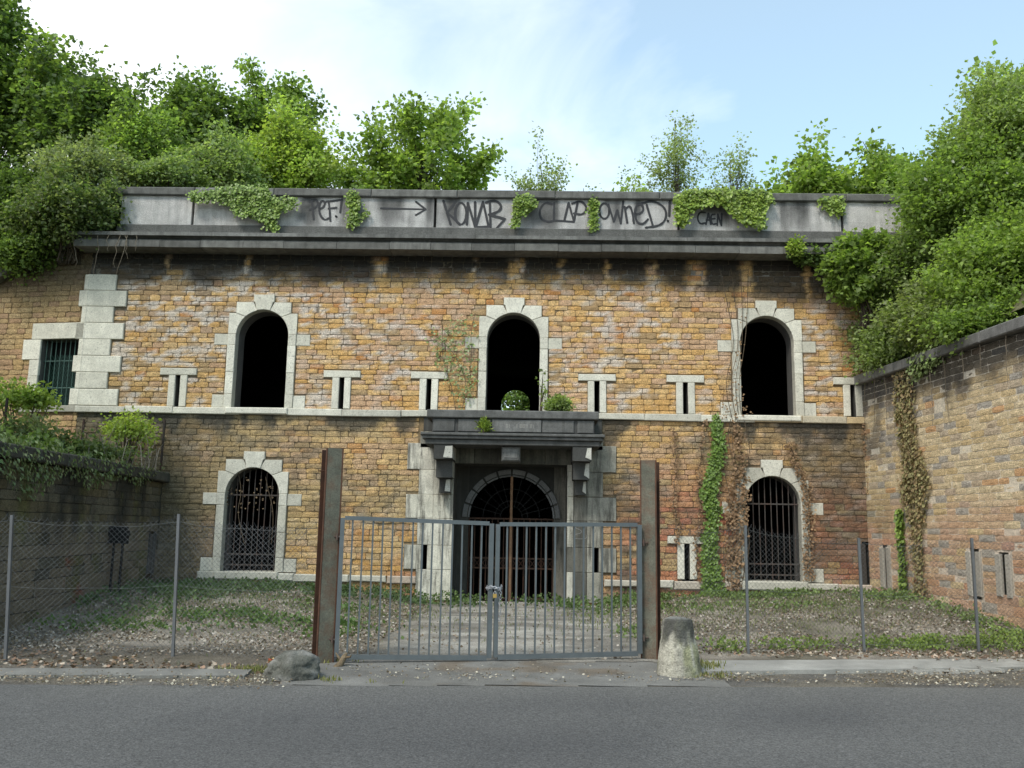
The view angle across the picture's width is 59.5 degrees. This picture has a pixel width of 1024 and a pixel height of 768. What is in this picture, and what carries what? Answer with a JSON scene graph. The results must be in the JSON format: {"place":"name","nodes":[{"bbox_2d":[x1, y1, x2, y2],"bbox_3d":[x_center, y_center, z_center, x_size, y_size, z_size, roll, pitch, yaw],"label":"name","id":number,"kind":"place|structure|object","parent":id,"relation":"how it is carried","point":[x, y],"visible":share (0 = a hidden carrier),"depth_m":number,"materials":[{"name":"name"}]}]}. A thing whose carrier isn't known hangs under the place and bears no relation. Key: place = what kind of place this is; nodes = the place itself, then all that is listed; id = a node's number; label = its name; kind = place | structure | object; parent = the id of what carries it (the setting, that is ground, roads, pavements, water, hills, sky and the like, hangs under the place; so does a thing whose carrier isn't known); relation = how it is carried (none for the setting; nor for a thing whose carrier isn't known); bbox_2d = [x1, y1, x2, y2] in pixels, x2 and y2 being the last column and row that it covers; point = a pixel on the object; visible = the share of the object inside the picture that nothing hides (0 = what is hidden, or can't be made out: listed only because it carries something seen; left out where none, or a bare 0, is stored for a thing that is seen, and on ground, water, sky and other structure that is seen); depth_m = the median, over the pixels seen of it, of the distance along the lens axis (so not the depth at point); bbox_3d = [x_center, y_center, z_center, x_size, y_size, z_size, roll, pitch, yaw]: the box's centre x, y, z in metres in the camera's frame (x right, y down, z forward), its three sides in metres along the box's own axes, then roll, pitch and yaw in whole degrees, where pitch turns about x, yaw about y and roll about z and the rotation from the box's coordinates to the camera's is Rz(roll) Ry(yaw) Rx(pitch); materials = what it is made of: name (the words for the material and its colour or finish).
{"place":"outdoors","nodes":[
{"label":"outdoors","id":0,"kind":"place"},
{"bbox_2d":[275,657,730,686],"bbox_3d":[-0.024,3.185,9.902,5.600,0.034,2.560,1,-9,1],"label":"entrance apron","id":1,"kind":"object","parent":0,"point":[574,676],"visible":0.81,"depth_m":9.78,"materials":[{"name":"concrete"}]},
{"bbox_2d":[312,448,343,662],"bbox_3d":[-2.185,2.062,10.551,0.300,2.600,0.217,6,-10,-27],"label":"gate post","id":2,"kind":"object","parent":1,"relation":"on","point":[326,582],"visible":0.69,"depth_m":10.50,"materials":[{"name":"metal"}]},
{"bbox_2d":[329,516,493,660],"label":"bar gate","id":3,"kind":"structure","parent":2,"relation":"attached to","point":[398,656],"depth_m":10.56,"materials":[{"name":"metal"}]},
{"bbox_2d":[333,652,351,666],"bbox_3d":[-1.916,3.138,10.115,0.202,0.208,0.105,3,-9,-12],"label":"stump","id":4,"kind":"object","parent":1,"relation":"on","point":[341,661],"visible":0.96,"depth_m":10.11,"materials":[{"name":"beige wood"}]},
{"bbox_2d":[638,460,660,659],"bbox_3d":[1.729,2.254,11.247,0.300,2.580,0.217,-3,-10,21],"label":"gate post","id":5,"kind":"object","parent":1,"relation":"on","point":[649,481],"visible":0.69,"depth_m":11.18,"materials":[{"name":"metal"}]},
{"bbox_2d":[493,522,648,659],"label":"bar gate","id":6,"kind":"structure","parent":5,"relation":"attached to","point":[640,542],"depth_m":10.89,"materials":[{"name":"metal"}]},
{"bbox_2d":[657,616,701,677],"bbox_3d":[1.874,2.967,10.042,0.504,0.696,0.500,9,-12,-40],"label":"bollard","id":7,"kind":"object","parent":1,"relation":"on","point":[678,655],"visible":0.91,"depth_m":9.89,"materials":[{"name":"concrete"}]},
{"bbox_2d":[0,685,1023,767],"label":"road","id":8,"kind":"structure","parent":0,"point":[172,726],"depth_m":7.26,"materials":[{"name":"asphalt"}]},
{"bbox_2d":[0,587,1023,672],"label":"yard","id":9,"kind":"structure","parent":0,"point":[196,658],"depth_m":12.89,"materials":[{"name":"gravel"}]},
{"bbox_2d":[21,593,418,639],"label":"weeds","id":10,"kind":"object","parent":9,"relation":"on","point":[121,622],"visible":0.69,"depth_m":13.54,"materials":[{"name":"green plant"}]},
{"bbox_2d":[50,575,513,616],"bbox_3d":[-3.733,3.846,16.022,7.490,0.555,5.293,1,-9,1],"label":"ground ivy","id":11,"kind":"object","parent":9,"relation":"on","point":[270,587],"visible":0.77,"depth_m":16.79,"materials":[{"name":"green plant"}]},
{"bbox_2d":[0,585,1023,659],"bbox_3d":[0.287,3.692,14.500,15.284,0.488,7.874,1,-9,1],"label":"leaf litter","id":12,"kind":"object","parent":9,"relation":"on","point":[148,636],"visible":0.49,"depth_m":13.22,"materials":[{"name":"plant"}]},
{"bbox_2d":[369,583,672,611],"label":"weeds","id":13,"kind":"object","parent":9,"relation":"on","point":[569,603],"visible":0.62,"depth_m":17.95,"materials":[{"name":"green plant"}]},
{"bbox_2d":[518,586,1023,640],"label":"weeds","id":14,"kind":"object","parent":9,"relation":"on","point":[797,593],"visible":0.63,"depth_m":16.09,"materials":[{"name":"green plant"}]},
{"bbox_2d":[0,661,1023,687],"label":"verge","id":15,"kind":"structure","parent":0,"point":[756,681],"depth_m":9.73,"materials":[{"name":"soil"}]},
{"bbox_2d":[0,668,251,678],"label":"kerb","id":16,"kind":"structure","parent":15,"relation":"on","point":[135,673],"depth_m":9.33,"materials":[{"name":"concrete"}]},
{"bbox_2d":[0,514,311,661],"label":"chain link fence","id":17,"kind":"object","parent":15,"relation":"on","point":[11,529],"visible":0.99,"depth_m":10.56,"materials":[{"name":"metal"}]},
{"bbox_2d":[262,649,320,680],"bbox_3d":[-2.310,2.983,9.466,0.577,0.333,0.582,7,-11,-32],"label":"boulder","id":18,"kind":"object","parent":15,"relation":"on","point":[297,665],"visible":0.88,"depth_m":9.30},
{"bbox_2d":[198,658,735,683],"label":"grass","id":19,"kind":"structure","parent":15,"relation":"on","point":[323,678],"depth_m":9.87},
{"bbox_2d":[0,645,1023,673],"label":"leaf litter","id":20,"kind":"object","parent":15,"relation":"on","point":[63,662],"visible":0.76,"depth_m":10.56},
{"bbox_2d":[0,659,1023,688],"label":"leaf litter","id":21,"kind":"object","parent":15,"relation":"on","point":[387,671],"visible":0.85,"depth_m":9.63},
{"bbox_2d":[661,522,1023,653],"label":"chain link fence","id":22,"kind":"object","parent":15,"relation":"on","point":[861,606],"visible":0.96,"depth_m":11.95,"materials":[{"name":"metal"}]},
{"bbox_2d":[696,622,1023,653],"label":"weeds","id":23,"kind":"object","parent":15,"relation":"on","point":[968,642],"visible":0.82,"depth_m":12.25,"materials":[{"name":"green plant"}]},
{"bbox_2d":[702,659,1023,675],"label":"kerb","id":24,"kind":"structure","parent":15,"relation":"on","point":[852,666],"depth_m":10.71,"materials":[{"name":"concrete"}]},
{"bbox_2d":[909,666,1004,674],"bbox_3d":[5.249,3.388,10.599,1.224,0.097,0.223,3,-9,-10],"label":"broken concrete","id":25,"kind":"object","parent":15,"relation":"on","point":[917,669],"visible":0.88,"depth_m":10.54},
{"bbox_2d":[2,0,1023,408],"label":"sky","id":26,"kind":"structure","parent":0,"point":[600,79],"materials":[{"name":"blue"}]},
{"bbox_2d":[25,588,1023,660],"bbox_3d":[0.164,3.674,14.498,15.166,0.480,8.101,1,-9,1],"label":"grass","id":27,"kind":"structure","parent":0,"point":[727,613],"depth_m":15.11,"materials":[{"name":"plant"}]},
{"bbox_2d":[973,582,1006,599],"bbox_3d":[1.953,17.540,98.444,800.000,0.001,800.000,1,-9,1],"label":"ground","id":28,"kind":"structure","parent":0,"point":[1004,589],"depth_m":27.10,"materials":[{"name":"soil"}]},
{"bbox_2d":[0,441,169,631],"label":"retaining wall","id":29,"kind":"structure","parent":28,"relation":"on","point":[66,499],"depth_m":14.47,"materials":[{"name":"brick"}]},
{"bbox_2d":[0,427,164,501],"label":"trailing plants","id":30,"kind":"object","parent":29,"relation":"on","point":[16,464],"visible":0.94,"depth_m":13.33,"materials":[{"name":"green plant"}]},
{"bbox_2d":[107,526,129,593],"bbox_3d":[-7.119,3.191,16.111,0.372,1.261,0.190,1,-9,1],"label":"junction box","id":31,"kind":"object","parent":29,"relation":"attached to","point":[119,531],"visible":0.73,"depth_m":16.11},
{"bbox_2d":[159,419,165,470],"bbox_3d":[-7.326,1.360,18.772,0.052,1.252,0.036,1,-9,1],"label":"fence stake","id":32,"kind":"object","parent":29,"relation":"on","point":[162,444],"visible":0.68,"depth_m":18.78,"materials":[{"name":"metal"}]},
{"bbox_2d":[0,187,1008,604],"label":"fort building","id":33,"kind":"structure","parent":28,"relation":"on","point":[224,343],"depth_m":19.39,"materials":[{"name":"brick"}]},
{"bbox_2d":[0,221,66,285],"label":"bush","id":34,"kind":"object","parent":33,"relation":"on","point":[13,257],"visible":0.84,"depth_m":19.59,"materials":[{"name":"green plant"}]},
{"bbox_2d":[15,322,84,411],"bbox_3d":[-10.089,-0.344,19.733,1.511,1.979,0.568,1,-9,1],"label":"rectangular window","id":35,"kind":"structure","parent":33,"relation":"in","point":[52,347],"depth_m":19.74,"materials":[{"name":"stone"}]},
{"bbox_2d":[72,235,136,275],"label":"hanging roots","id":36,"kind":"object","parent":33,"relation":"hanging from","point":[107,249],"visible":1,"depth_m":19.35,"materials":[{"name":"brown plant"}]},
{"bbox_2d":[185,183,301,232],"bbox_3d":[-5.957,-3.783,19.754,2.600,1.408,0.202,1,-9,1],"label":"ivy","id":37,"kind":"object","parent":33,"relation":"attached to","point":[262,204],"visible":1,"depth_m":19.79,"materials":[{"name":"green plant"}]},
{"bbox_2d":[199,451,301,579],"bbox_3d":[-5.499,2.797,19.126,2.101,2.668,0.670,1,-9,1],"label":"arched window","id":38,"kind":"structure","parent":33,"relation":"in","point":[253,461],"depth_m":18.95,"materials":[{"name":"stone"}]},
{"bbox_2d":[227,473,274,543],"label":"dry creeper","id":39,"kind":"object","parent":33,"relation":"attached to","point":[249,502],"visible":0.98,"depth_m":19.05,"materials":[{"name":"brown plant"}]},
{"bbox_2d":[211,294,310,414],"bbox_3d":[-5.436,-0.613,19.675,2.098,2.639,0.670,1,-9,1],"label":"arched window","id":40,"kind":"structure","parent":33,"relation":"in","point":[238,326],"depth_m":19.49,"materials":[{"name":"stone"}]},
{"bbox_2d":[343,187,364,230],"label":"ivy","id":41,"kind":"object","parent":33,"relation":"attached to","point":[353,205],"visible":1,"depth_m":19.77,"materials":[{"name":"green plant"}]},
{"bbox_2d":[424,314,479,409],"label":"climbing plant","id":42,"kind":"object","parent":33,"relation":"attached to","point":[471,344],"visible":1,"depth_m":19.26,"materials":[{"name":"green plant"}]},
{"bbox_2d":[475,416,494,432],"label":"wall fern","id":43,"kind":"object","parent":33,"relation":"on","point":[484,424],"depth_m":18.11,"materials":[{"name":"green plant"}]},
{"bbox_2d":[466,476,553,601],"bbox_3d":[-0.026,3.371,19.547,1.878,2.748,0.100,1,-9,1],"label":"iron door","id":44,"kind":"structure","parent":33,"relation":"in","point":[510,544],"depth_m":19.48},
{"bbox_2d":[465,297,561,410],"bbox_3d":[0.032,-0.598,19.590,2.099,2.501,0.615,1,-9,1],"label":"arched window","id":45,"kind":"structure","parent":33,"relation":"in","point":[495,314],"depth_m":19.39,"materials":[{"name":"stone"}]},
{"bbox_2d":[508,192,538,228],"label":"ivy","id":46,"kind":"object","parent":33,"relation":"attached to","point":[522,205],"visible":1,"depth_m":19.64,"materials":[{"name":"green plant"}]},
{"bbox_2d":[535,369,548,410],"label":"balcony plant","id":47,"kind":"object","parent":33,"relation":"on","point":[542,393],"visible":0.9,"depth_m":18.95,"materials":[{"name":"green plant"}]},
{"bbox_2d":[539,393,576,410],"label":"balcony plant","id":48,"kind":"object","parent":33,"relation":"on","point":[558,402],"visible":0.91,"depth_m":18.40,"materials":[{"name":"green plant"}]},
{"bbox_2d":[585,194,600,232],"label":"ivy","id":49,"kind":"object","parent":33,"relation":"attached to","point":[593,213],"visible":1,"depth_m":19.70,"materials":[{"name":"green plant"}]},
{"bbox_2d":[668,427,681,545],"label":"dry creeper","id":50,"kind":"object","parent":33,"relation":"attached to","point":[675,463],"visible":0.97,"depth_m":18.74,"materials":[{"name":"brown plant"}]},
{"bbox_2d":[692,419,710,582],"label":"dry creeper","id":51,"kind":"object","parent":33,"relation":"attached to","point":[699,513],"visible":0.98,"depth_m":18.66,"materials":[{"name":"brown plant"}]},
{"bbox_2d":[698,412,727,596],"bbox_3d":[4.182,2.546,18.623,0.697,3.963,0.175,1,-9,1],"label":"ivy strand","id":52,"kind":"object","parent":33,"relation":"attached to","point":[710,504],"visible":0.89,"depth_m":18.62,"materials":[{"name":"green plant"}]},
{"bbox_2d":[672,186,775,231],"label":"ivy","id":53,"kind":"object","parent":33,"relation":"attached to","point":[745,207],"visible":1,"depth_m":19.54,"materials":[{"name":"green plant"}]},
{"bbox_2d":[720,419,751,590],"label":"dry creeper","id":54,"kind":"object","parent":33,"relation":"attached to","point":[730,517],"visible":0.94,"depth_m":18.63,"materials":[{"name":"brown plant"}]},
{"bbox_2d":[719,269,752,421],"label":"dry creeper","id":55,"kind":"object","parent":33,"relation":"attached to","point":[740,342],"visible":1,"depth_m":19.11,"materials":[{"name":"brown plant"}]},
{"bbox_2d":[717,301,816,422],"bbox_3d":[5.472,-0.463,19.431,2.096,2.624,0.670,1,-9,1],"label":"arched window","id":56,"kind":"structure","parent":33,"relation":"in","point":[791,332],"depth_m":19.25,"materials":[{"name":"stone"}]},
{"bbox_2d":[722,460,823,590],"bbox_3d":[5.442,2.960,18.880,2.100,2.679,0.670,1,-9,1],"label":"arched window","id":57,"kind":"structure","parent":33,"relation":"in","point":[771,469],"depth_m":18.73,"materials":[{"name":"stone"}]},
{"bbox_2d":[785,233,807,258],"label":"wall fern","id":58,"kind":"object","parent":33,"relation":"on","point":[800,247],"depth_m":18.95,"materials":[{"name":"green plant"}]},
{"bbox_2d":[784,441,816,580],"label":"dry creeper","id":59,"kind":"object","parent":33,"relation":"attached to","point":[808,492],"visible":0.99,"depth_m":18.59,"materials":[{"name":"brown plant"}]},
{"bbox_2d":[786,238,835,269],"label":"ivy bush","id":60,"kind":"object","parent":33,"relation":"attached to","point":[811,260],"visible":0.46,"depth_m":19.10,"materials":[{"name":"green plant"}]},
{"bbox_2d":[816,195,846,219],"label":"ivy","id":61,"kind":"object","parent":33,"relation":"attached to","point":[832,204],"visible":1,"depth_m":19.60,"materials":[{"name":"green plant"}]},
{"bbox_2d":[813,226,902,329],"bbox_3d":[7.446,-2.245,18.612,2.147,2.222,1.613,1,-9,1],"label":"ivy bush","id":62,"kind":"object","parent":33,"relation":"attached to","point":[844,270],"visible":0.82,"depth_m":18.42,"materials":[{"name":"green plant"}]},
{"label":"roof terrain","id":63,"kind":"structure","parent":33,"relation":"on","visible":0},
{"bbox_2d":[0,153,43,239],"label":"bush","id":64,"kind":"object","parent":63,"relation":"on","point":[7,179],"visible":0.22,"depth_m":20.04,"materials":[{"name":"green plant"}]},
{"bbox_2d":[0,0,108,177],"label":"maple tree","id":65,"kind":"object","parent":63,"relation":"on","point":[41,64],"visible":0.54,"depth_m":25.68,"materials":[{"name":"green plant"}]},
{"bbox_2d":[0,159,137,264],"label":"bush","id":66,"kind":"object","parent":63,"relation":"on","point":[61,207],"visible":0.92,"depth_m":19.34,"materials":[{"name":"green plant"}]},
{"bbox_2d":[15,127,151,191],"bbox_3d":[-10.010,-4.599,21.065,3.063,2.630,2.765,7,-11,-34],"label":"bush","id":67,"kind":"object","parent":63,"relation":"on","point":[87,158],"visible":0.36,"depth_m":20.38,"materials":[{"name":"green plant"}]},
{"bbox_2d":[0,57,170,176],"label":"maple tree","id":68,"kind":"object","parent":63,"relation":"on","point":[75,115],"visible":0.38,"depth_m":24.12,"materials":[{"name":"green plant"}]},
{"bbox_2d":[52,63,200,165],"bbox_3d":[-9.587,-5.683,23.058,3.929,4.604,2.955,9,-12,-41],"label":"yellow green tree","id":69,"kind":"object","parent":63,"relation":"on","point":[134,137],"visible":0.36,"depth_m":22.75,"materials":[{"name":"green plant"}]},
{"bbox_2d":[110,139,210,186],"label":"bush","id":70,"kind":"object","parent":63,"relation":"on","point":[169,171],"visible":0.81,"depth_m":21.00,"materials":[{"name":"green plant"}]},
{"bbox_2d":[139,54,269,159],"bbox_3d":[-9.530,-6.399,27.049,3.975,7.285,3.632,-7,-12,43],"label":"maple tree","id":71,"kind":"object","parent":63,"relation":"on","point":[186,97],"visible":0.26,"depth_m":26.79,"materials":[{"name":"green plant"}]},
{"bbox_2d":[174,114,277,187],"bbox_3d":[-7.174,-5.122,22.630,2.882,3.466,2.796,7,-11,-32],"label":"young tree","id":72,"kind":"object","parent":63,"relation":"on","point":[227,166],"visible":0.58,"depth_m":22.15,"materials":[{"name":"green plant"}]},
{"bbox_2d":[224,52,344,182],"bbox_3d":[-7.677,-6.504,28.004,4.467,7.872,3.482,1,-9,1],"label":"maple tree","id":73,"kind":"object","parent":63,"relation":"on","point":[297,94],"visible":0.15,"depth_m":28.01,"materials":[{"name":"green plant"}]},
{"bbox_2d":[228,87,358,188],"bbox_3d":[-5.993,-5.560,24.109,3.717,4.830,3.074,1,-9,1],"label":"yellow green tree","id":74,"kind":"object","parent":63,"relation":"on","point":[293,153],"visible":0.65,"depth_m":23.64,"materials":[{"name":"green plant"}]},
{"bbox_2d":[327,90,507,190],"bbox_3d":[-2.613,-5.838,26.450,5.266,6.245,4.610,-3,-10,26],"label":"maple tree","id":75,"kind":"object","parent":63,"relation":"on","point":[413,164],"visible":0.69,"depth_m":25.66,"materials":[{"name":"green plant"}]},
{"bbox_2d":[501,121,577,194],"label":"robinia tree","id":76,"kind":"object","parent":63,"relation":"on","point":[553,186],"visible":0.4,"depth_m":25.03,"materials":[{"name":"green plant"}]},
{"bbox_2d":[611,175,648,191],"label":"maple tree","id":77,"kind":"object","parent":63,"relation":"on","point":[622,189],"visible":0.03,"depth_m":23.85,"materials":[{"name":"green plant"}]},
{"bbox_2d":[618,110,710,192],"bbox_3d":[4.612,-5.375,26.124,3.165,5.472,2.403,1,-9,1],"label":"robinia tree","id":78,"kind":"object","parent":63,"relation":"on","point":[681,162],"visible":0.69,"depth_m":26.08,"materials":[{"name":"green plant"}]},
{"bbox_2d":[695,131,770,190],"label":"robinia tree","id":79,"kind":"object","parent":63,"relation":"on","point":[733,174],"visible":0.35,"depth_m":26.01,"materials":[{"name":"green plant"}]},
{"bbox_2d":[752,118,864,193],"bbox_3d":[8.131,-5.021,24.544,2.904,4.418,3.152,1,-9,1],"label":"maple tree","id":80,"kind":"object","parent":63,"relation":"on","point":[807,173],"visible":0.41,"depth_m":24.00,"materials":[{"name":"green plant"}]},
{"bbox_2d":[824,126,923,193],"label":"maple tree","id":81,"kind":"object","parent":63,"relation":"on","point":[878,169],"visible":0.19,"depth_m":23.59,"materials":[{"name":"green plant"}]},
{"bbox_2d":[501,390,529,410],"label":"courtyard tree","id":82,"kind":"object","parent":28,"relation":"on","point":[511,398],"visible":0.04,"depth_m":39.03,"materials":[{"name":"green plant"}]},
{"bbox_2d":[854,315,1023,628],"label":"retaining wall","id":83,"kind":"structure","parent":28,"relation":"on","point":[973,452],"depth_m":15.34,"materials":[{"name":"brick"}]},
{"bbox_2d":[893,508,907,593],"bbox_3d":[7.410,3.266,17.076,0.158,1.811,0.428,1,-9,1],"label":"ivy strand","id":84,"kind":"object","parent":83,"relation":"attached to","point":[899,532],"visible":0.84,"depth_m":17.09,"materials":[{"name":"green plant"}]},
{"bbox_2d":[892,368,931,600],"bbox_3d":[7.488,1.846,16.755,0.136,4.643,1.223,2,-9,-5],"label":"ivy strand","id":85,"kind":"object","parent":83,"relation":"attached to","point":[903,435],"visible":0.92,"depth_m":16.81,"materials":[{"name":"green plant"}]},
{"bbox_2d":[906,343,951,385],"bbox_3d":[7.552,-0.369,16.284,0.208,0.636,1.367,2,-9,-4],"label":"ivy strand","id":86,"kind":"object","parent":83,"relation":"attached to","point":[919,370],"visible":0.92,"depth_m":16.46,"materials":[{"name":"green plant"}]},
{"bbox_2d":[863,336,1007,428],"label":"hanging roots","id":87,"kind":"object","parent":83,"relation":"hanging from","point":[930,382],"visible":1,"depth_m":15.77,"materials":[{"name":"brown plant"}]},
{"bbox_2d":[1004,288,1023,315],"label":"bank","id":88,"kind":"structure","parent":0,"point":[1018,305],"depth_m":14.73,"materials":[{"name":"plant"}]},
{"bbox_2d":[838,292,918,384],"bbox_3d":[7.996,-0.834,18.410,2.546,2.253,2.663,-1,-9,13],"label":"bush","id":89,"kind":"object","parent":88,"relation":"on","point":[876,344],"visible":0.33,"depth_m":18.06,"materials":[{"name":"green plant"}]},
{"bbox_2d":[863,203,957,312],"bbox_3d":[8.825,-2.050,18.110,3.432,3.325,3.210,1,-9,1],"label":"bush","id":90,"kind":"object","parent":88,"relation":"on","point":[904,254],"visible":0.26,"depth_m":17.77,"materials":[{"name":"green plant"}]},
{"bbox_2d":[868,252,993,356],"bbox_3d":[8.409,-1.238,16.776,3.060,2.361,3.210,1,-9,1],"label":"bush","id":91,"kind":"object","parent":88,"relation":"on","point":[901,319],"visible":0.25,"depth_m":16.68,"materials":[{"name":"green plant"}]},
{"bbox_2d":[885,152,985,232],"bbox_3d":[8.919,-3.123,18.013,2.456,3.418,3.055,1,-9,1],"label":"bush","id":92,"kind":"object","parent":88,"relation":"on","point":[901,221],"depth_m":18.52,"materials":[{"name":"green plant"}]},
{"bbox_2d":[875,108,1023,267],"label":"bush","id":93,"kind":"object","parent":88,"relation":"on","point":[1005,172],"visible":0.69,"depth_m":16.95,"materials":[{"name":"green plant"}]},
{"bbox_2d":[907,279,1023,357],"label":"bush","id":94,"kind":"object","parent":88,"relation":"on","point":[953,323],"visible":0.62,"depth_m":15.09,"materials":[{"name":"green plant"}]},
{"bbox_2d":[910,183,1023,315],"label":"bush","id":95,"kind":"object","parent":88,"relation":"on","point":[985,253],"visible":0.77,"depth_m":15.59,"materials":[{"name":"green plant"}]},
{"bbox_2d":[916,56,1023,170],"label":"bush","id":96,"kind":"object","parent":88,"relation":"on","point":[995,98],"visible":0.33,"depth_m":17.54,"materials":[{"name":"green plant"}]},
{"bbox_2d":[952,39,1023,131],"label":"maple tree","id":97,"kind":"object","parent":88,"relation":"on","point":[996,63],"depth_m":19.06,"materials":[{"name":"green plant"}]},
{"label":"left terrace","id":98,"kind":"structure","parent":0,"visible":0},
{"bbox_2d":[0,376,63,423],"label":"bush","id":99,"kind":"object","parent":98,"relation":"on","point":[28,397],"visible":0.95,"depth_m":17.75,"materials":[{"name":"green plant"}]},
{"bbox_2d":[0,407,77,438],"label":"bush","id":100,"kind":"object","parent":98,"relation":"on","point":[19,425],"visible":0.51,"depth_m":16.82,"materials":[{"name":"green plant"}]},
{"bbox_2d":[0,423,86,455],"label":"bush","id":101,"kind":"object","parent":98,"relation":"on","point":[43,439],"visible":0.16,"depth_m":14.31,"materials":[{"name":"green plant"}]},
{"bbox_2d":[17,419,163,469],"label":"bare twigs","id":102,"kind":"object","parent":98,"relation":"on","point":[156,457],"visible":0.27,"depth_m":17.06,"materials":[{"name":"brown plant"}]},
{"bbox_2d":[36,423,155,464],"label":"bush","id":103,"kind":"object","parent":98,"relation":"on","point":[94,444],"visible":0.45,"depth_m":16.97,"materials":[{"name":"green plant"}]},
{"bbox_2d":[91,405,161,465],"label":"bush","id":104,"kind":"object","parent":98,"relation":"on","point":[128,425],"visible":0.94,"depth_m":18.38,"materials":[{"name":"green plant"}]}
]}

